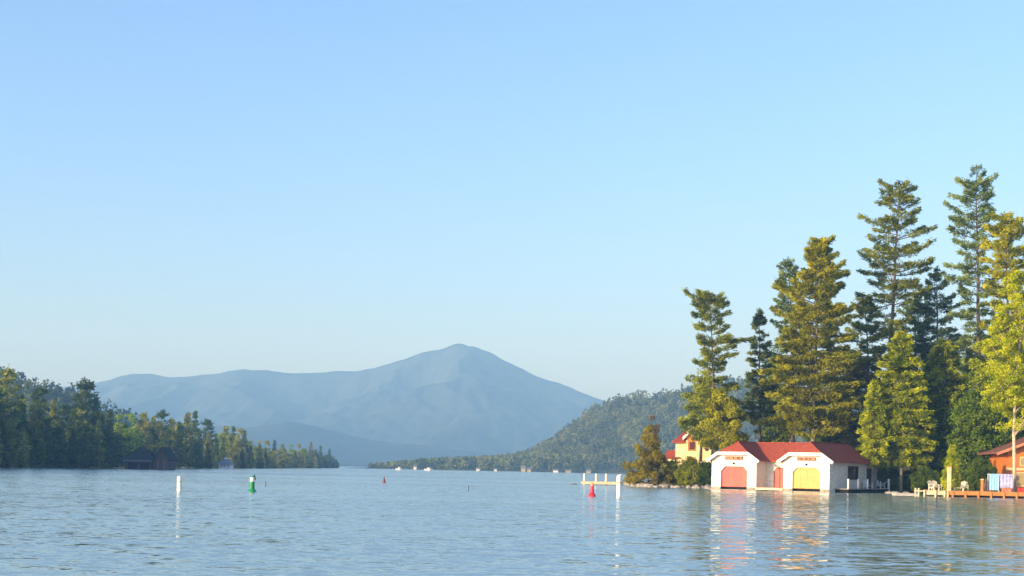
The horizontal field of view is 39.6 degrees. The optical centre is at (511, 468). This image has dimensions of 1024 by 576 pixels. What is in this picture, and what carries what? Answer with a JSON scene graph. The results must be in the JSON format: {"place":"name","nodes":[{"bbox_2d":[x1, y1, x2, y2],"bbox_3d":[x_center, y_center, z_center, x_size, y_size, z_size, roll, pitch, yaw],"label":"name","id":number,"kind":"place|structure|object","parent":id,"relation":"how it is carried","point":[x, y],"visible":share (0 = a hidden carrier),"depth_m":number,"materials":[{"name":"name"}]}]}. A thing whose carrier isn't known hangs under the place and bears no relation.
{"place":"outdoors","nodes":[
{"label":"outdoors","id":0,"kind":"place"},
{"bbox_2d":[8,389,182,467],"bbox_3d":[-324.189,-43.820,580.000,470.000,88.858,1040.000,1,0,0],"label":"shore","id":1,"kind":"structure","parent":0,"point":[67,424],"depth_m":404.85,"materials":[{"name":"soil"}]},
{"bbox_2d":[0,416,13,467],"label":"spruce tree","id":2,"kind":"object","parent":1,"relation":"on","point":[5,455],"visible":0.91,"depth_m":302.79,"materials":[{"name":"green plant"}]},
{"bbox_2d":[0,388,18,447],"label":"leafy tree","id":3,"kind":"object","parent":1,"relation":"on","point":[3,407],"visible":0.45,"depth_m":309.57,"materials":[{"name":"green plant"}]},
{"bbox_2d":[1,408,23,452],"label":"leafy tree","id":4,"kind":"object","parent":1,"relation":"on","point":[15,415],"visible":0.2,"depth_m":314.04,"materials":[{"name":"green plant"}]},
{"bbox_2d":[0,366,27,426],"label":"pine tree","id":5,"kind":"object","parent":1,"relation":"on","point":[9,373],"visible":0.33,"depth_m":324.80,"materials":[{"name":"green plant"}]},
{"bbox_2d":[4,417,31,467],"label":"leafy tree","id":6,"kind":"object","parent":1,"relation":"on","point":[21,443],"visible":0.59,"depth_m":309.85,"materials":[{"name":"green plant"}]},
{"bbox_2d":[15,427,30,467],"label":"spruce tree","id":7,"kind":"object","parent":1,"relation":"on","point":[20,465],"visible":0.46,"depth_m":313.73,"materials":[{"name":"green plant"}]},
{"bbox_2d":[20,403,30,444],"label":"spruce tree","id":8,"kind":"object","parent":1,"relation":"on","point":[23,411],"visible":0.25,"depth_m":320.87,"materials":[{"name":"green plant"}]},
{"bbox_2d":[26,403,39,467],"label":"spruce tree","id":9,"kind":"object","parent":1,"relation":"on","point":[33,416],"visible":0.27,"depth_m":324.34,"materials":[{"name":"green plant"}]},
{"bbox_2d":[23,428,46,467],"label":"leafy tree","id":10,"kind":"object","parent":1,"relation":"on","point":[34,460],"visible":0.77,"depth_m":317.09,"materials":[{"name":"green plant"}]},
{"bbox_2d":[28,385,57,433],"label":"pine tree","id":11,"kind":"object","parent":1,"relation":"on","point":[40,391],"visible":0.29,"depth_m":343.25,"materials":[{"name":"green plant"}]},
{"bbox_2d":[40,423,55,467],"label":"spruce tree","id":12,"kind":"object","parent":1,"relation":"on","point":[47,436],"visible":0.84,"depth_m":324.75,"materials":[{"name":"green plant"}]},
{"bbox_2d":[49,399,58,441],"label":"spruce tree","id":13,"kind":"object","parent":1,"relation":"on","point":[53,407],"visible":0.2,"depth_m":349.54,"materials":[{"name":"green plant"}]},
{"bbox_2d":[48,426,70,467],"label":"pine tree","id":14,"kind":"object","parent":1,"relation":"on","point":[58,431],"visible":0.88,"depth_m":328.46,"materials":[{"name":"green plant"}]},
{"bbox_2d":[54,403,70,447],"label":"pine tree","id":15,"kind":"object","parent":1,"relation":"on","point":[66,408],"visible":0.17,"depth_m":351.99,"materials":[{"name":"green plant"}]},
{"bbox_2d":[65,409,77,455],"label":"spruce tree","id":16,"kind":"object","parent":1,"relation":"on","point":[71,418],"visible":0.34,"depth_m":342.81,"materials":[{"name":"green plant"}]},
{"bbox_2d":[66,428,81,467],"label":"spruce tree","id":17,"kind":"object","parent":1,"relation":"on","point":[73,459],"visible":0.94,"depth_m":335.75,"materials":[{"name":"green plant"}]},
{"bbox_2d":[65,408,96,464],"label":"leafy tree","id":18,"kind":"object","parent":1,"relation":"on","point":[80,423],"visible":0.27,"depth_m":345.75,"materials":[{"name":"green plant"}]},
{"bbox_2d":[78,402,92,438],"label":"spruce tree","id":19,"kind":"object","parent":1,"relation":"on","point":[86,417],"visible":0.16,"depth_m":350.26,"materials":[{"name":"green plant"}]},
{"bbox_2d":[78,424,95,467],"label":"spruce tree","id":20,"kind":"object","parent":1,"relation":"on","point":[86,434],"visible":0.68,"depth_m":343.05,"materials":[{"name":"green plant"}]},
{"bbox_2d":[74,376,104,439],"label":"pine tree","id":21,"kind":"object","parent":1,"relation":"on","point":[84,385],"visible":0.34,"depth_m":360.98,"materials":[{"name":"green plant"}]},
{"bbox_2d":[0,366,196,445],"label":"hill forest","id":22,"kind":"object","parent":1,"relation":"on","point":[59,395],"visible":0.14,"depth_m":852.39,"materials":[{"name":"green plant"}]},
{"bbox_2d":[91,431,107,467],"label":"pine tree","id":23,"kind":"object","parent":1,"relation":"on","point":[99,449],"visible":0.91,"depth_m":346.77,"materials":[{"name":"green plant"}]},
{"bbox_2d":[93,415,108,467],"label":"spruce tree","id":24,"kind":"object","parent":1,"relation":"on","point":[102,420],"visible":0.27,"depth_m":357.55,"materials":[{"name":"green plant"}]},
{"bbox_2d":[93,435,112,467],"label":"leafy tree","id":25,"kind":"object","parent":1,"relation":"on","point":[104,443],"visible":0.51,"depth_m":351.00,"materials":[{"name":"green plant"}]},
{"bbox_2d":[105,432,119,467],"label":"pine tree","id":26,"kind":"object","parent":1,"relation":"on","point":[112,445],"visible":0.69,"depth_m":357.95,"materials":[{"name":"green plant"}]},
{"bbox_2d":[106,420,118,462],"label":"spruce tree","id":27,"kind":"object","parent":1,"relation":"on","point":[109,423],"visible":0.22,"depth_m":364.79,"materials":[{"name":"green plant"}]},
{"bbox_2d":[112,436,126,467],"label":"leafy tree","id":28,"kind":"object","parent":1,"relation":"on","point":[121,454],"visible":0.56,"depth_m":366.06,"materials":[{"name":"green plant"}]},
{"bbox_2d":[113,413,132,454],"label":"leafy tree","id":29,"kind":"object","parent":1,"relation":"on","point":[119,427],"visible":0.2,"depth_m":391.44,"materials":[{"name":"green plant"}]},
{"bbox_2d":[114,432,133,467],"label":"leafy tree","id":30,"kind":"object","parent":1,"relation":"on","point":[129,449],"visible":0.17,"depth_m":383.85,"materials":[{"name":"green plant"}]},
{"bbox_2d":[120,413,142,452],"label":"leafy tree","id":31,"kind":"object","parent":1,"relation":"on","point":[133,440],"visible":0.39,"depth_m":398.10,"materials":[{"name":"green plant"}]},
{"bbox_2d":[132,412,153,451],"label":"pine tree","id":32,"kind":"object","parent":1,"relation":"on","point":[144,428],"visible":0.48,"depth_m":418.92,"materials":[{"name":"green plant"}]},
{"bbox_2d":[141,426,161,454],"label":"leafy tree","id":33,"kind":"object","parent":1,"relation":"on","point":[155,441],"visible":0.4,"depth_m":421.08,"materials":[{"name":"green plant"}]},
{"bbox_2d":[156,421,165,450],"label":"spruce tree","id":34,"kind":"object","parent":1,"relation":"on","point":[159,424],"visible":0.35,"depth_m":429.49,"materials":[{"name":"green plant"}]},
{"bbox_2d":[156,409,173,447],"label":"pine tree","id":35,"kind":"object","parent":1,"relation":"on","point":[162,414],"visible":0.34,"depth_m":441.16,"materials":[{"name":"green plant"}]},
{"bbox_2d":[167,418,180,455],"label":"spruce tree","id":36,"kind":"object","parent":1,"relation":"on","point":[172,429],"visible":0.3,"depth_m":449.46,"materials":[{"name":"green plant"}]},
{"bbox_2d":[171,421,186,467],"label":"spruce tree","id":37,"kind":"object","parent":1,"relation":"on","point":[179,442],"visible":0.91,"depth_m":447.61,"materials":[{"name":"green plant"}]},
{"bbox_2d":[172,422,194,463],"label":"leafy tree","id":38,"kind":"object","parent":1,"relation":"on","point":[187,431],"visible":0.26,"depth_m":458.50,"materials":[{"name":"green plant"}]},
{"bbox_2d":[184,438,195,467],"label":"spruce tree","id":39,"kind":"object","parent":1,"relation":"on","point":[189,462],"visible":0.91,"depth_m":456.56,"materials":[{"name":"green plant"}]},
{"bbox_2d":[183,412,196,455],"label":"spruce tree","id":40,"kind":"object","parent":1,"relation":"on","point":[187,419],"visible":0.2,"depth_m":467.88,"materials":[{"name":"green plant"}]},
{"bbox_2d":[190,410,200,442],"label":"spruce tree","id":41,"kind":"object","parent":1,"relation":"on","point":[194,429],"visible":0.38,"depth_m":482.11,"materials":[{"name":"green plant"}]},
{"bbox_2d":[195,441,203,467],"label":"spruce tree","id":42,"kind":"object","parent":1,"relation":"on","point":[198,465],"visible":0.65,"depth_m":471.80,"materials":[{"name":"green plant"}]},
{"bbox_2d":[203,443,212,467],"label":"spruce tree","id":43,"kind":"object","parent":1,"relation":"on","point":[208,455],"visible":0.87,"depth_m":486.58,"materials":[{"name":"green plant"}]},
{"bbox_2d":[203,431,213,467],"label":"spruce tree","id":44,"kind":"object","parent":1,"relation":"on","point":[208,440],"visible":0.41,"depth_m":493.83,"materials":[{"name":"green plant"}]},
{"bbox_2d":[200,418,218,458],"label":"pine tree","id":45,"kind":"object","parent":1,"relation":"on","point":[207,423],"visible":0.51,"depth_m":511.06,"materials":[{"name":"green plant"}]},
{"bbox_2d":[212,436,221,467],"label":"spruce tree","id":46,"kind":"object","parent":1,"relation":"on","point":[216,453],"visible":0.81,"depth_m":508.61,"materials":[{"name":"green plant"}]},
{"bbox_2d":[219,426,235,461],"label":"leafy tree","id":47,"kind":"object","parent":1,"relation":"on","point":[225,432],"visible":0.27,"depth_m":543.79,"materials":[{"name":"green plant"}]},
{"bbox_2d":[223,434,233,462],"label":"spruce tree","id":48,"kind":"object","parent":1,"relation":"on","point":[228,447],"visible":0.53,"depth_m":530.61,"materials":[{"name":"green plant"}]},
{"bbox_2d":[232,440,240,467],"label":"spruce tree","id":49,"kind":"object","parent":1,"relation":"on","point":[235,459],"visible":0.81,"depth_m":541.61,"materials":[{"name":"green plant"}]},
{"bbox_2d":[272,450,285,467],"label":"leafy tree","id":50,"kind":"object","parent":1,"relation":"on","point":[280,461],"visible":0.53,"depth_m":662.30,"materials":[{"name":"green plant"}]},
{"bbox_2d":[53,343,606,454],"bbox_3d":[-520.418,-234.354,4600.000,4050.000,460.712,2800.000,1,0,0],"label":"mountain","id":51,"kind":"structure","parent":0,"point":[461,397],"depth_m":4565.16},
{"bbox_2d":[193,421,497,466],"bbox_3d":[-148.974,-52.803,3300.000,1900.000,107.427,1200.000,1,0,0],"label":"foothills","id":52,"kind":"structure","parent":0,"point":[349,450],"depth_m":3150.92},
{"bbox_2d":[0,466,1023,575],"bbox_3d":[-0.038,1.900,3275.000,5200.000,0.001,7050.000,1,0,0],"label":"water","id":53,"kind":"structure","parent":0,"point":[350,521],"depth_m":46.08,"materials":[{"name":"blue liquid"}]},
{"bbox_2d":[120,447,177,469],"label":"boathouse","id":54,"kind":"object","parent":53,"relation":"on","point":[164,458],"visible":0.81,"depth_m":338.00,"materials":[{"name":"brown"}]},
{"bbox_2d":[217,458,234,468],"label":"boathouse","id":55,"kind":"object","parent":53,"relation":"on","point":[225,463],"visible":0.96,"depth_m":470.00,"materials":[{"name":"white paint"}]},
{"bbox_2d":[581,473,632,485],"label":"dock","id":56,"kind":"object","parent":53,"relation":"in","point":[584,482],"visible":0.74,"depth_m":184.88,"materials":[{"name":"white wood"}]},
{"bbox_2d":[706,441,889,492],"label":"boathouse","id":57,"kind":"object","parent":53,"relation":"on","point":[820,467],"visible":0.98,"depth_m":159.52,"materials":[{"name":"white paint"}]},
{"bbox_2d":[722,466,746,486],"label":"door","id":58,"kind":"structure","parent":57,"relation":"in","point":[732,476],"depth_m":160.58,"materials":[{"name":"red paint"}]},
{"bbox_2d":[774,467,783,487],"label":"door","id":59,"kind":"structure","parent":57,"relation":"in","point":[778,473],"depth_m":160.39,"materials":[{"name":"red paint"}]},
{"bbox_2d":[793,467,819,488],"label":"door","id":60,"kind":"structure","parent":57,"relation":"in","point":[805,478],"depth_m":155.64,"materials":[{"name":"yellow wood"}]},
{"bbox_2d":[848,466,857,479],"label":"window","id":61,"kind":"structure","parent":57,"relation":"in","point":[852,470],"depth_m":159.33,"materials":[{"name":"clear glass"}]},
{"bbox_2d":[914,488,945,496],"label":"landing","id":62,"kind":"object","parent":53,"relation":"in","point":[931,492],"visible":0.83,"depth_m":139.74,"materials":[{"name":"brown wood"}]},
{"bbox_2d":[947,466,951,496],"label":"mooring post","id":63,"kind":"object","parent":53,"relation":"in","point":[949,478],"visible":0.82,"depth_m":139.44,"materials":[{"name":"beige wood"}]},
{"bbox_2d":[937,490,1023,497],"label":"deck","id":64,"kind":"structure","parent":53,"relation":"on","point":[979,494],"depth_m":138.94,"materials":[{"name":"orange wood"}]},
{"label":"towel rack","id":65,"kind":"object","parent":64,"relation":"on","visible":0},
{"bbox_2d":[989,474,998,490],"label":"towel","id":66,"kind":"object","parent":65,"relation":"hanging from","point":[993,481],"visible":1,"depth_m":139.94,"materials":[{"name":"blue fabric"}]},
{"bbox_2d":[999,474,1012,487],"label":"towel","id":67,"kind":"object","parent":65,"relation":"hanging from","point":[1005,480],"visible":1,"depth_m":139.94,"materials":[{"name":"fabric"}]},
{"bbox_2d":[0,0,1023,400],"label":"sky","id":68,"kind":"structure","parent":0,"point":[188,188],"materials":[{"name":"blue"}]},
{"bbox_2d":[367,383,853,473],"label":"hill","id":69,"kind":"structure","parent":0,"point":[611,468],"depth_m":1102.30,"materials":[{"name":"green plant"}]},
{"bbox_2d":[367,374,859,472],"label":"hill forest","id":70,"kind":"object","parent":69,"relation":"on","point":[547,452],"visible":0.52,"depth_m":1143.84,"materials":[{"name":"green plant"}]},
{"bbox_2d":[644,464,988,493],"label":"shore","id":71,"kind":"structure","parent":0,"point":[909,490],"depth_m":166.08,"materials":[{"name":"green plant"}]},
{"bbox_2d":[621,425,675,484],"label":"bronze tree","id":72,"kind":"object","parent":71,"relation":"on","point":[652,459],"visible":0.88,"depth_m":175.37,"materials":[{"name":"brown plant"}]},
{"bbox_2d":[644,415,660,453],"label":"budding tree","id":73,"kind":"object","parent":71,"relation":"on","point":[656,427],"visible":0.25,"depth_m":180.94,"materials":[{"name":"green plant"}]},
{"bbox_2d":[657,457,679,485],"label":"shore bush","id":74,"kind":"object","parent":71,"relation":"on","point":[672,464],"visible":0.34,"depth_m":175.66,"materials":[{"name":"green plant"}]},
{"bbox_2d":[665,428,713,478],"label":"cottage","id":75,"kind":"structure","parent":71,"relation":"on","point":[686,446],"depth_m":193.75,"materials":[{"name":"yellow paint"}]},
{"bbox_2d":[674,456,706,486],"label":"shore bush","id":76,"kind":"object","parent":71,"relation":"on","point":[686,473],"visible":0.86,"depth_m":171.98,"materials":[{"name":"green plant"}]},
{"bbox_2d":[678,367,718,463],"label":"leafy tree","id":77,"kind":"object","parent":71,"relation":"on","point":[697,380],"visible":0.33,"depth_m":189.39,"materials":[{"name":"olive leaves"},{"name":"grey bark"}]},
{"bbox_2d":[694,460,711,485],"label":"shore bush","id":78,"kind":"object","parent":71,"relation":"on","point":[705,473],"visible":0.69,"depth_m":171.66,"materials":[{"name":"green plant"}]},
{"bbox_2d":[677,287,753,452],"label":"pine tree","id":79,"kind":"object","parent":71,"relation":"on","point":[704,301],"visible":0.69,"depth_m":177.09,"materials":[{"name":"green plant"}]},
{"bbox_2d":[695,387,750,452],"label":"leafy tree","id":80,"kind":"object","parent":71,"relation":"on","point":[730,417],"visible":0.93,"depth_m":172.42,"materials":[{"name":"green plant"}]},
{"bbox_2d":[738,307,778,441],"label":"spruce tree","id":81,"kind":"object","parent":71,"relation":"on","point":[752,416],"visible":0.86,"depth_m":185.63,"materials":[{"name":"green plant"}]},
{"bbox_2d":[757,345,790,441],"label":"leafy tree","id":82,"kind":"object","parent":71,"relation":"on","point":[780,436],"visible":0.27,"depth_m":194.82,"materials":[{"name":"green plant"}]},
{"bbox_2d":[769,256,812,441],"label":"spruce tree","id":83,"kind":"object","parent":71,"relation":"on","point":[788,265],"visible":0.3,"depth_m":191.66,"materials":[{"name":"green plant"}]},
{"bbox_2d":[753,234,866,441],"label":"pine tree","id":84,"kind":"object","parent":71,"relation":"on","point":[824,404],"visible":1,"depth_m":174.21,"materials":[{"name":"green plant"}]},
{"bbox_2d":[817,349,857,442],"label":"leafy tree","id":85,"kind":"object","parent":71,"relation":"on","point":[828,439],"visible":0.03,"depth_m":195.91,"materials":[{"name":"green plant"}]},
{"bbox_2d":[832,361,877,447],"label":"broad tree","id":86,"kind":"object","parent":71,"relation":"on","point":[856,373],"visible":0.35,"depth_m":180.91,"materials":[{"name":"green plant"}]},
{"bbox_2d":[844,292,887,397],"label":"pine tree","id":87,"kind":"object","parent":71,"relation":"on","point":[862,302],"visible":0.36,"depth_m":185.53,"materials":[{"name":"green plant"}]},
{"bbox_2d":[855,379,891,488],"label":"hemlock tree","id":88,"kind":"object","parent":71,"relation":"on","point":[878,434],"visible":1,"depth_m":162.27,"materials":[{"name":"green plant"}]},
{"bbox_2d":[877,465,899,488],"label":"shore bush","id":89,"kind":"object","parent":71,"relation":"on","point":[883,471],"visible":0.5,"depth_m":170.12,"materials":[{"name":"green plant"}]},
{"bbox_2d":[851,177,937,464],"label":"pine tree","id":90,"kind":"object","parent":71,"relation":"on","point":[905,249],"visible":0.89,"depth_m":179.18,"materials":[{"name":"green plant"}]},
{"bbox_2d":[890,470,913,491],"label":"shore bush","id":91,"kind":"object","parent":71,"relation":"on","point":[894,485],"visible":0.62,"depth_m":165.19,"materials":[{"name":"green plant"}]},
{"bbox_2d":[871,331,939,492],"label":"hemlock tree","id":92,"kind":"object","parent":71,"relation":"on","point":[908,442],"visible":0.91,"depth_m":162.49,"materials":[{"name":"green plant"}]},
{"bbox_2d":[887,291,939,388],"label":"pine tree","id":93,"kind":"object","parent":71,"relation":"on","point":[909,312],"visible":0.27,"depth_m":191.37,"materials":[{"name":"green plant"}]},
{"bbox_2d":[910,466,943,492],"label":"shore bush","id":94,"kind":"object","parent":71,"relation":"on","point":[920,479],"visible":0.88,"depth_m":157.35,"materials":[{"name":"green plant"}]},
{"bbox_2d":[905,265,965,392],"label":"pine tree","id":95,"kind":"object","parent":71,"relation":"on","point":[936,331],"visible":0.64,"depth_m":187.18,"materials":[{"name":"green plant"}]},
{"bbox_2d":[922,396,962,473],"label":"shaded tree","id":96,"kind":"object","parent":71,"relation":"on","point":[937,463],"visible":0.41,"depth_m":165.07,"materials":[{"name":"green plant"}]},
{"bbox_2d":[919,337,968,471],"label":"hemlock tree","id":97,"kind":"object","parent":71,"relation":"on","point":[939,376],"visible":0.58,"depth_m":166.80,"materials":[{"name":"green plant"}]},
{"bbox_2d":[940,444,963,495],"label":"cedar tree","id":98,"kind":"object","parent":71,"relation":"on","point":[952,458],"visible":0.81,"depth_m":149.56,"materials":[{"name":"green plant"}]},
{"bbox_2d":[946,367,976,456],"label":"shaded tree","id":99,"kind":"object","parent":71,"relation":"on","point":[969,375],"visible":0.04,"depth_m":177.23,"materials":[{"name":"green plant"}]},
{"bbox_2d":[941,163,999,385],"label":"pine tree","id":100,"kind":"object","parent":71,"relation":"on","point":[985,195],"visible":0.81,"depth_m":171.29,"materials":[{"name":"green plant"}]},
{"bbox_2d":[944,389,998,474],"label":"shaded tree","id":101,"kind":"object","parent":71,"relation":"on","point":[964,417],"visible":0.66,"depth_m":159.16,"materials":[{"name":"green plant"}]},
{"bbox_2d":[961,456,1000,490],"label":"shore bush","id":102,"kind":"object","parent":71,"relation":"on","point":[973,477],"visible":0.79,"depth_m":146.63,"materials":[{"name":"green plant"}]},
{"bbox_2d":[966,338,1017,409],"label":"maple tree","id":103,"kind":"object","parent":71,"relation":"on","point":[976,363],"visible":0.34,"depth_m":163.21,"materials":[{"name":"green plant"}]},
{"bbox_2d":[968,376,1021,470],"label":"shaded tree","id":104,"kind":"object","parent":71,"relation":"on","point":[990,441],"visible":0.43,"depth_m":156.87,"materials":[{"name":"green plant"}]},
{"bbox_2d":[977,437,1023,491],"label":"cabin","id":105,"kind":"object","parent":71,"relation":"on","point":[1001,459],"visible":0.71,"depth_m":148.98,"materials":[{"name":"orange wood"}]},
{"bbox_2d":[1016,472,1023,486],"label":"window","id":106,"kind":"structure","parent":105,"relation":"in","point":[1019,475],"depth_m":148.84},
{"bbox_2d":[978,211,1023,436],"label":"pine tree","id":107,"kind":"object","parent":71,"relation":"on","point":[1006,230],"visible":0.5,"depth_m":165.13,"materials":[{"name":"green plant"}]},
{"bbox_2d":[979,268,1023,491],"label":"birch tree","id":108,"kind":"object","parent":71,"relation":"on","point":[1013,407],"visible":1,"depth_m":141.10,"materials":[{"name":"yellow plant"}]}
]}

